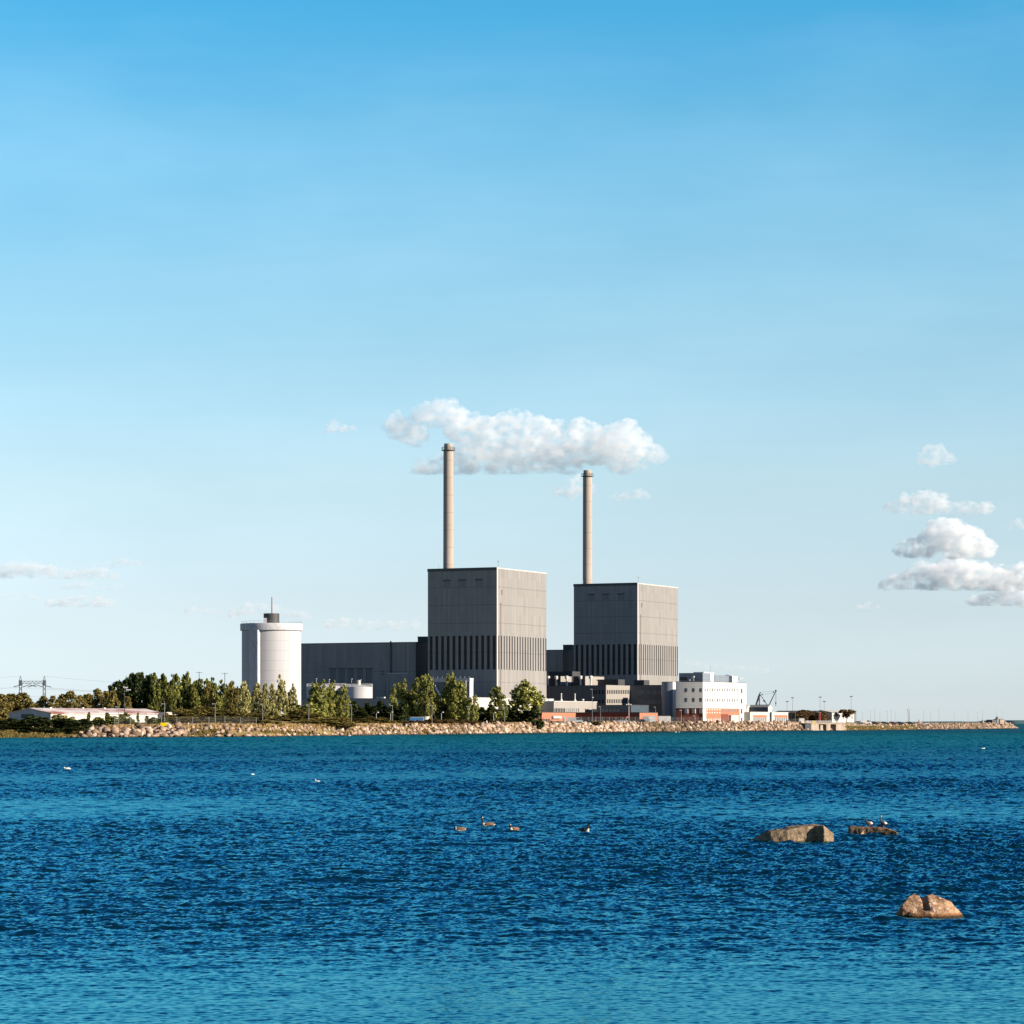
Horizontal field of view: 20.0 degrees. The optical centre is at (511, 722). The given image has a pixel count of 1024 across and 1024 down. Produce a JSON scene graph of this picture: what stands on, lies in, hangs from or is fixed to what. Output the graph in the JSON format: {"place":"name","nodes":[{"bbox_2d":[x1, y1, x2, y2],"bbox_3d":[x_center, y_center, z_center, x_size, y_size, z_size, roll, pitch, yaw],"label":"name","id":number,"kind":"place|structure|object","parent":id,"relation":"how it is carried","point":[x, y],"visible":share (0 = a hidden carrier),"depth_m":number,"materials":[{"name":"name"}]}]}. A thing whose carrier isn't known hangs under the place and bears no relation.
{"place":"outdoors","nodes":[
{"label":"outdoors","id":0,"kind":"place"},
{"bbox_2d":[1,719,1012,736],"bbox_3d":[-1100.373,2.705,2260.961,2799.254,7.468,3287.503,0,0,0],"label":"ground","id":1,"kind":"structure","parent":0,"point":[243,732],"depth_m":757.31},
{"bbox_2d":[0,694,11,719],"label":"broadleaf tree","id":2,"kind":"object","parent":1,"relation":"on","point":[5,706],"visible":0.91,"depth_m":924.83,"materials":[{"name":"green plant"}]},
{"bbox_2d":[0,693,21,713],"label":"broadleaf tree","id":3,"kind":"object","parent":1,"relation":"on","point":[11,698],"visible":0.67,"depth_m":932.89,"materials":[{"name":"green plant"}]},
{"bbox_2d":[12,692,34,711],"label":"broadleaf tree","id":4,"kind":"object","parent":1,"relation":"on","point":[22,696],"visible":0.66,"depth_m":933.62,"materials":[{"name":"green plant"}]},
{"bbox_2d":[11,719,35,726],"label":"dark bush","id":5,"kind":"object","parent":1,"relation":"on","point":[28,722],"visible":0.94,"depth_m":654.20,"materials":[{"name":"green plant"}]},
{"bbox_2d":[14,676,49,696],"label":"power pylon","id":6,"kind":"object","parent":1,"relation":"on","point":[35,683],"visible":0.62,"depth_m":1499.34,"materials":[{"name":"metal"}]},
{"bbox_2d":[36,696,48,707],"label":"broadleaf tree","id":7,"kind":"object","parent":1,"relation":"on","point":[41,702],"visible":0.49,"depth_m":952.36,"materials":[{"name":"green plant"}]},
{"bbox_2d":[0,729,85,737],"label":"shore grass","id":8,"kind":"structure","parent":1,"relation":"on","point":[7,733],"depth_m":645.06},
{"bbox_2d":[34,717,54,727],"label":"dark bush","id":9,"kind":"object","parent":1,"relation":"on","point":[43,722],"visible":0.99,"depth_m":653.69,"materials":[{"name":"green plant"}]},
{"bbox_2d":[46,695,58,707],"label":"broadleaf tree","id":10,"kind":"object","parent":1,"relation":"on","point":[52,700],"visible":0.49,"depth_m":949.19,"materials":[{"name":"green plant"}]},
{"bbox_2d":[53,718,75,728],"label":"dark bush","id":11,"kind":"object","parent":1,"relation":"on","point":[63,723],"visible":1,"depth_m":654.01,"materials":[{"name":"green plant"}]},
{"bbox_2d":[60,690,79,707],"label":"broadleaf tree","id":12,"kind":"object","parent":1,"relation":"on","point":[70,695],"visible":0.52,"depth_m":931.05,"materials":[{"name":"green plant"}]},
{"bbox_2d":[8,707,158,722],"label":"warehouse","id":13,"kind":"structure","parent":1,"relation":"on","point":[77,713],"depth_m":857.96,"materials":[{"name":"metal"}]},
{"bbox_2d":[81,693,96,707],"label":"broadleaf tree","id":14,"kind":"object","parent":1,"relation":"on","point":[89,701],"visible":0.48,"depth_m":951.65,"materials":[{"name":"green plant"}]},
{"bbox_2d":[92,688,104,707],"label":"broadleaf tree","id":15,"kind":"object","parent":1,"relation":"on","point":[97,693],"visible":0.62,"depth_m":955.97,"materials":[{"name":"green plant"}]},
{"bbox_2d":[98,691,109,707],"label":"broadleaf tree","id":16,"kind":"object","parent":1,"relation":"on","point":[102,703],"visible":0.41,"depth_m":950.70,"materials":[{"name":"green plant"}]},
{"bbox_2d":[105,690,120,708],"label":"broadleaf tree","id":17,"kind":"object","parent":1,"relation":"on","point":[111,698],"visible":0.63,"depth_m":935.18,"materials":[{"name":"green plant"}]},
{"bbox_2d":[105,680,127,707],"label":"broadleaf tree","id":18,"kind":"object","parent":1,"relation":"on","point":[118,685],"visible":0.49,"depth_m":958.14,"materials":[{"name":"green plant"}]},
{"bbox_2d":[127,672,149,708],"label":"broadleaf tree","id":19,"kind":"object","parent":1,"relation":"on","point":[138,678],"visible":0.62,"depth_m":958.03,"materials":[{"name":"green plant"}]},
{"bbox_2d":[136,673,157,709],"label":"broadleaf tree","id":20,"kind":"object","parent":1,"relation":"on","point":[145,691],"visible":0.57,"depth_m":947.51,"materials":[{"name":"green plant"}]},
{"bbox_2d":[148,672,161,711],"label":"poplar tree","id":21,"kind":"object","parent":1,"relation":"on","point":[155,692],"visible":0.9,"depth_m":937.42,"materials":[{"name":"green plant"}]},
{"bbox_2d":[156,673,168,711],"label":"poplar tree","id":22,"kind":"object","parent":1,"relation":"on","point":[164,686],"visible":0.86,"depth_m":943.80,"materials":[{"name":"green plant"}]},
{"bbox_2d":[165,673,177,711],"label":"poplar tree","id":23,"kind":"object","parent":1,"relation":"on","point":[170,705],"visible":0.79,"depth_m":940.22,"materials":[{"name":"green plant"}]},
{"bbox_2d":[172,673,185,708],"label":"poplar tree","id":24,"kind":"object","parent":1,"relation":"on","point":[181,696],"visible":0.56,"depth_m":951.94,"materials":[{"name":"green plant"}]},
{"bbox_2d":[179,671,190,708],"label":"poplar tree","id":25,"kind":"object","parent":1,"relation":"on","point":[186,680],"visible":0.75,"depth_m":961.01,"materials":[{"name":"green plant"}]},
{"bbox_2d":[186,681,200,709],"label":"poplar tree","id":26,"kind":"object","parent":1,"relation":"on","point":[193,694],"visible":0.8,"depth_m":954.88,"materials":[{"name":"green plant"}]},
{"bbox_2d":[200,683,216,709],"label":"poplar tree","id":27,"kind":"object","parent":1,"relation":"on","point":[208,689],"visible":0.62,"depth_m":931.90,"materials":[{"name":"green plant"}]},
{"bbox_2d":[209,677,220,709],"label":"poplar tree","id":28,"kind":"object","parent":1,"relation":"on","point":[217,697],"visible":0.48,"depth_m":942.25,"materials":[{"name":"green plant"}]},
{"bbox_2d":[206,710,235,718],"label":"heath bush","id":29,"kind":"object","parent":1,"relation":"on","point":[215,713],"visible":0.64,"depth_m":732.99,"materials":[{"name":"green plant"}]},
{"bbox_2d":[218,679,229,711],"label":"poplar tree","id":30,"kind":"object","parent":1,"relation":"on","point":[223,690],"visible":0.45,"depth_m":956.99,"materials":[{"name":"green plant"}]},
{"bbox_2d":[225,680,234,710],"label":"poplar tree","id":31,"kind":"object","parent":1,"relation":"on","point":[229,692],"visible":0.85,"depth_m":929.19,"materials":[{"name":"green plant"}]},
{"bbox_2d":[231,686,239,711],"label":"poplar tree","id":32,"kind":"object","parent":1,"relation":"on","point":[235,701],"visible":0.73,"depth_m":926.86,"materials":[{"name":"green plant"}]},
{"bbox_2d":[237,681,250,712],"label":"poplar tree","id":33,"kind":"object","parent":1,"relation":"on","point":[244,692],"visible":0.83,"depth_m":792.94,"materials":[{"name":"green plant"}]},
{"bbox_2d":[250,683,265,713],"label":"poplar tree","id":34,"kind":"object","parent":1,"relation":"on","point":[256,695],"visible":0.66,"depth_m":803.86,"materials":[{"name":"green plant"}]},
{"bbox_2d":[243,713,274,719],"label":"heath bush","id":35,"kind":"object","parent":1,"relation":"on","point":[265,716],"visible":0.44,"depth_m":723.67,"materials":[{"name":"green plant"}]},
{"bbox_2d":[258,683,270,713],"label":"poplar tree","id":36,"kind":"object","parent":1,"relation":"on","point":[265,692],"visible":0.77,"depth_m":793.87,"materials":[{"name":"green plant"}]},
{"bbox_2d":[240,597,302,715],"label":"silo","id":37,"kind":"object","parent":1,"relation":"on","point":[271,647],"visible":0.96,"depth_m":1040.29,"materials":[{"name":"concrete"}]},
{"bbox_2d":[267,683,278,717],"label":"poplar tree","id":38,"kind":"object","parent":1,"relation":"on","point":[270,694],"visible":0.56,"depth_m":805.89,"materials":[{"name":"green plant"}]},
{"bbox_2d":[272,674,288,717],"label":"poplar tree","id":39,"kind":"object","parent":1,"relation":"on","point":[281,693],"visible":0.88,"depth_m":797.18,"materials":[{"name":"green plant"}]},
{"bbox_2d":[286,684,297,716],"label":"poplar tree","id":40,"kind":"object","parent":1,"relation":"on","point":[291,699],"visible":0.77,"depth_m":799.74,"materials":[{"name":"green plant"}]},
{"bbox_2d":[287,709,313,717],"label":"heath bush","id":41,"kind":"object","parent":1,"relation":"on","point":[299,712],"visible":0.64,"depth_m":768.73,"materials":[{"name":"green plant"}]},
{"bbox_2d":[89,722,530,729],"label":"dry grass","id":42,"kind":"structure","parent":1,"relation":"on","point":[236,726],"depth_m":699.27,"materials":[{"name":"plant"}]},
{"bbox_2d":[307,682,317,703],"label":"poplar tree","id":43,"kind":"object","parent":1,"relation":"on","point":[311,692],"visible":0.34,"depth_m":817.69,"materials":[{"name":"green plant"}]},
{"bbox_2d":[301,702,324,717],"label":"round bush","id":44,"kind":"object","parent":1,"relation":"on","point":[312,707],"visible":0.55,"depth_m":788.67,"materials":[{"name":"green plant"}]},
{"bbox_2d":[312,679,328,716],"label":"poplar tree","id":45,"kind":"object","parent":1,"relation":"on","point":[319,691],"visible":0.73,"depth_m":804.79,"materials":[{"name":"green plant"}]},
{"bbox_2d":[309,718,340,725],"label":"heath bush","id":46,"kind":"object","parent":1,"relation":"on","point":[324,720],"visible":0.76,"depth_m":743.02,"materials":[{"name":"green plant"}]},
{"bbox_2d":[321,686,335,716],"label":"poplar tree","id":47,"kind":"object","parent":1,"relation":"on","point":[331,702],"visible":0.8,"depth_m":808.40,"materials":[{"name":"green plant"}]},
{"bbox_2d":[332,690,341,716],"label":"poplar tree","id":48,"kind":"object","parent":1,"relation":"on","point":[336,708],"visible":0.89,"depth_m":813.91,"materials":[{"name":"green plant"}]},
{"bbox_2d":[337,684,350,716],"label":"poplar tree","id":49,"kind":"object","parent":1,"relation":"on","point":[343,710],"visible":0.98,"depth_m":813.57,"materials":[{"name":"green plant"}]},
{"bbox_2d":[301,697,403,711],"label":"service building","id":50,"kind":"structure","parent":1,"relation":"on","point":[361,702],"depth_m":1120.26,"materials":[{"name":"stone"}]},
{"bbox_2d":[345,679,372,697],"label":"storage tank","id":51,"kind":"object","parent":50,"relation":"on","point":[358,690],"visible":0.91,"depth_m":1127.59,"materials":[{"name":"metal"}]},
{"bbox_2d":[349,701,360,719],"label":"pine tree","id":52,"kind":"object","parent":1,"relation":"on","point":[355,705],"visible":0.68,"depth_m":834.74,"materials":[{"name":"green plant"}]},
{"bbox_2d":[301,641,427,697],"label":"turbine hall","id":53,"kind":"structure","parent":1,"relation":"on","point":[383,668],"depth_m":1171.47,"materials":[{"name":"metal"}]},
{"bbox_2d":[372,700,386,717],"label":"pine tree","id":54,"kind":"object","parent":1,"relation":"on","point":[380,705],"visible":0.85,"depth_m":837.72,"materials":[{"name":"green plant"}]},
{"bbox_2d":[388,684,397,706],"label":"poplar tree","id":55,"kind":"object","parent":1,"relation":"on","point":[392,699],"visible":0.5,"depth_m":877.18,"materials":[{"name":"green plant"}]},
{"bbox_2d":[395,678,408,712],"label":"poplar tree","id":56,"kind":"object","parent":1,"relation":"on","point":[400,690],"visible":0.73,"depth_m":886.28,"materials":[{"name":"green plant"}]},
{"bbox_2d":[396,703,410,719],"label":"pine tree","id":57,"kind":"object","parent":1,"relation":"on","point":[403,710],"visible":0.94,"depth_m":833.95,"materials":[{"name":"green plant"}]},
{"bbox_2d":[407,677,422,716],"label":"poplar tree","id":58,"kind":"object","parent":1,"relation":"on","point":[415,685],"visible":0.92,"depth_m":886.98,"materials":[{"name":"green plant"}]},
{"bbox_2d":[413,674,432,716],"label":"poplar tree","id":59,"kind":"object","parent":1,"relation":"on","point":[421,694],"visible":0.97,"depth_m":882.11,"materials":[{"name":"green plant"}]},
{"bbox_2d":[424,674,436,718],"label":"poplar tree","id":60,"kind":"object","parent":1,"relation":"on","point":[430,693],"visible":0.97,"depth_m":878.85,"materials":[{"name":"green plant"}]},
{"bbox_2d":[426,692,439,718],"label":"broadleaf tree","id":61,"kind":"object","parent":1,"relation":"on","point":[436,699],"visible":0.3,"depth_m":897.45,"materials":[{"name":"green plant"}]},
{"bbox_2d":[436,700,446,719],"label":"poplar tree","id":62,"kind":"object","parent":1,"relation":"on","point":[442,704],"visible":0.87,"depth_m":887.19,"materials":[{"name":"green plant"}]},
{"bbox_2d":[443,671,456,719],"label":"poplar tree","id":63,"kind":"object","parent":1,"relation":"on","point":[450,685],"visible":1,"depth_m":884.43,"materials":[{"name":"green plant"}]},
{"bbox_2d":[433,676,472,697],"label":"pipework building","id":64,"kind":"structure","parent":1,"relation":"on","point":[439,685],"depth_m":1110.48,"materials":[{"name":"metal"}]},
{"bbox_2d":[446,687,467,718],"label":"poplar tree","id":65,"kind":"object","parent":1,"relation":"on","point":[455,693],"visible":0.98,"depth_m":879.81,"materials":[{"name":"green plant"}]},
{"bbox_2d":[455,680,471,719],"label":"poplar tree","id":66,"kind":"object","parent":1,"relation":"on","point":[462,689],"visible":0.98,"depth_m":881.06,"materials":[{"name":"green plant"}]},
{"bbox_2d":[469,695,479,720],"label":"poplar tree","id":67,"kind":"object","parent":1,"relation":"on","point":[473,716],"visible":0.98,"depth_m":878.94,"materials":[{"name":"green plant"}]},
{"bbox_2d":[427,567,546,698],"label":"reactor building","id":68,"kind":"structure","parent":1,"relation":"on","point":[487,629],"depth_m":1135.78,"materials":[{"name":"grey concrete"}]},
{"bbox_2d":[442,443,454,567],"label":"chimney","id":69,"kind":"object","parent":68,"relation":"on","point":[448,526],"visible":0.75,"depth_m":1168.33,"materials":[{"name":"concrete"}]},
{"bbox_2d":[488,686,508,720],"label":"poplar tree","id":70,"kind":"object","parent":1,"relation":"on","point":[500,703],"visible":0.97,"depth_m":904.34,"materials":[{"name":"green plant"}]},
{"bbox_2d":[467,697,553,718],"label":"wing","id":71,"kind":"structure","parent":1,"relation":"on","point":[482,702],"depth_m":1096.70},
{"bbox_2d":[5,720,1018,737],"bbox_3d":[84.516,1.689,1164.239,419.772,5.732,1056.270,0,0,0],"label":"riprap","id":72,"kind":"object","parent":1,"relation":"on","point":[689,725],"visible":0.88,"depth_m":996.31,"materials":[{"name":"stone"}]},
{"bbox_2d":[72,718,94,730],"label":"dark bush","id":73,"kind":"object","parent":72,"relation":"on","point":[84,723],"visible":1,"depth_m":655.20,"materials":[{"name":"green plant"}]},
{"bbox_2d":[187,727,493,735],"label":"dry grass","id":74,"kind":"structure","parent":72,"relation":"on","point":[298,733],"depth_m":699.72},
{"bbox_2d":[505,707,522,722],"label":"pine tree","id":75,"kind":"object","parent":1,"relation":"on","point":[515,712],"visible":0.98,"depth_m":915.80,"materials":[{"name":"green plant"}]},
{"bbox_2d":[517,710,533,722],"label":"pine tree","id":76,"kind":"object","parent":1,"relation":"on","point":[522,716],"visible":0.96,"depth_m":915.03,"materials":[{"name":"green plant"}]},
{"bbox_2d":[508,679,545,712],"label":"tree","id":77,"kind":"object","parent":1,"relation":"on","point":[525,695],"visible":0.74,"depth_m":927.91,"materials":[{"name":"green plant"}]},
{"bbox_2d":[528,704,543,729],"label":"pine tree","id":78,"kind":"object","parent":1,"relation":"on","point":[534,712],"visible":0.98,"depth_m":913.45,"materials":[{"name":"green plant"}]},
{"bbox_2d":[546,650,573,684],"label":"turbine hall","id":79,"kind":"structure","parent":1,"relation":"on","point":[559,660],"depth_m":1288.04,"materials":[{"name":"metal"}]},
{"bbox_2d":[539,693,596,711],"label":"wing","id":80,"kind":"structure","parent":1,"relation":"on","point":[561,705],"depth_m":1148.58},
{"bbox_2d":[546,671,629,704],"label":"office block","id":81,"kind":"structure","parent":1,"relation":"on","point":[568,685],"depth_m":1206.04,"materials":[{"name":"grey stone"}]},
{"bbox_2d":[536,712,657,720],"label":"brick range","id":82,"kind":"structure","parent":1,"relation":"on","point":[555,716],"depth_m":1126.88,"materials":[{"name":"brick"}]},
{"bbox_2d":[597,705,648,711],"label":"plant room","id":83,"kind":"object","parent":1,"relation":"on","point":[624,708],"visible":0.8,"depth_m":1157.89,"materials":[{"name":"grey metal"}]},
{"bbox_2d":[573,583,677,685],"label":"reactor building","id":84,"kind":"structure","parent":1,"relation":"on","point":[627,633],"depth_m":1260.33,"materials":[{"name":"grey concrete"}]},
{"bbox_2d":[581,470,593,583],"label":"chimney","id":85,"kind":"object","parent":84,"relation":"on","point":[587,476],"visible":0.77,"depth_m":1292.87,"materials":[{"name":"concrete"}]},
{"bbox_2d":[543,717,746,722],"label":"wire fence","id":86,"kind":"object","parent":1,"relation":"on","point":[588,718],"visible":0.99,"depth_m":1016.71,"materials":[{"name":"metal"}]},
{"bbox_2d":[630,680,661,715],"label":"office block","id":87,"kind":"structure","parent":1,"relation":"on","point":[643,692],"depth_m":1216.03,"materials":[{"name":"metal"}]},
{"bbox_2d":[662,682,675,720],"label":"stair tower","id":88,"kind":"structure","parent":1,"relation":"on","point":[668,698],"depth_m":1204.33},
{"bbox_2d":[676,672,745,721],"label":"office building","id":89,"kind":"structure","parent":1,"relation":"on","point":[711,696],"depth_m":1172.67,"materials":[{"name":"white concrete"}]},
{"bbox_2d":[744,712,769,721],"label":"garage","id":90,"kind":"structure","parent":1,"relation":"on","point":[761,715],"depth_m":1212.76,"materials":[{"name":"white brick"}]},
{"bbox_2d":[749,705,771,711],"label":"workshop","id":91,"kind":"structure","parent":1,"relation":"on","point":[760,708],"depth_m":1250.01,"materials":[{"name":"metal"}]},
{"bbox_2d":[770,712,788,720],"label":"garage","id":92,"kind":"structure","parent":1,"relation":"on","point":[780,716],"depth_m":1236.33,"materials":[{"name":"white brick"}]},
{"bbox_2d":[789,712,808,721],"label":"broadleaf tree","id":93,"kind":"object","parent":1,"relation":"on","point":[805,716],"visible":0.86,"depth_m":1284.47,"materials":[{"name":"brown plant"}]},
{"bbox_2d":[798,721,844,729],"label":"sluice","id":94,"kind":"object","parent":1,"relation":"on","point":[822,725],"visible":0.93,"depth_m":1253.98,"materials":[{"name":"concrete"}]},
{"bbox_2d":[812,711,831,721],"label":"broadleaf tree","id":95,"kind":"object","parent":1,"relation":"on","point":[824,716],"visible":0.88,"depth_m":1286.06,"materials":[{"name":"brown plant"}]},
{"bbox_2d":[814,710,853,722],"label":"house","id":96,"kind":"structure","parent":1,"relation":"on","point":[838,718],"depth_m":1300.84,"materials":[{"name":"white concrete"}]},
{"bbox_2d":[837,709,855,722],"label":"umbrella tree","id":97,"kind":"object","parent":1,"relation":"on","point":[846,713],"visible":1,"depth_m":1296.36,"materials":[{"name":"brown plant"}]},
{"bbox_2d":[845,725,917,729],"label":"rock breakwater","id":98,"kind":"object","parent":1,"relation":"on","point":[863,727],"depth_m":1334.99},
{"bbox_2d":[0,724,1023,1023],"bbox_3d":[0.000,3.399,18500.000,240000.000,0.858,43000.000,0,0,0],"label":"water","id":99,"kind":"structure","parent":0,"point":[182,880],"depth_m":62.71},
{"bbox_2d":[748,824,833,842],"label":"sea boulder","id":100,"kind":"object","parent":99,"relation":"in","point":[807,833],"visible":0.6,"depth_m":82.70,"materials":[{"name":"beige stone"}]},
{"bbox_2d":[848,826,898,834],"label":"sea boulder","id":101,"kind":"object","parent":99,"relation":"in","point":[866,830],"visible":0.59,"depth_m":87.92,"materials":[{"name":"brown stone"}]},
{"bbox_2d":[895,894,963,918],"bbox_3d":[7.330,3.282,51.051,1.261,0.527,0.923,0,0,0],"label":"sea boulder","id":102,"kind":"object","parent":99,"relation":"in","point":[931,906],"visible":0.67,"depth_m":50.78,"materials":[{"name":"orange stone"}]},
{"bbox_2d":[0,0,1023,721],"label":"sky","id":103,"kind":"structure","parent":0,"point":[753,270],"materials":[{"name":"blue"}]},
{"bbox_2d":[904,720,1023,723],"bbox_3d":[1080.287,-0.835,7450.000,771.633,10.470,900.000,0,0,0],"label":"shore","id":104,"kind":"structure","parent":0,"point":[1016,721],"depth_m":7036.48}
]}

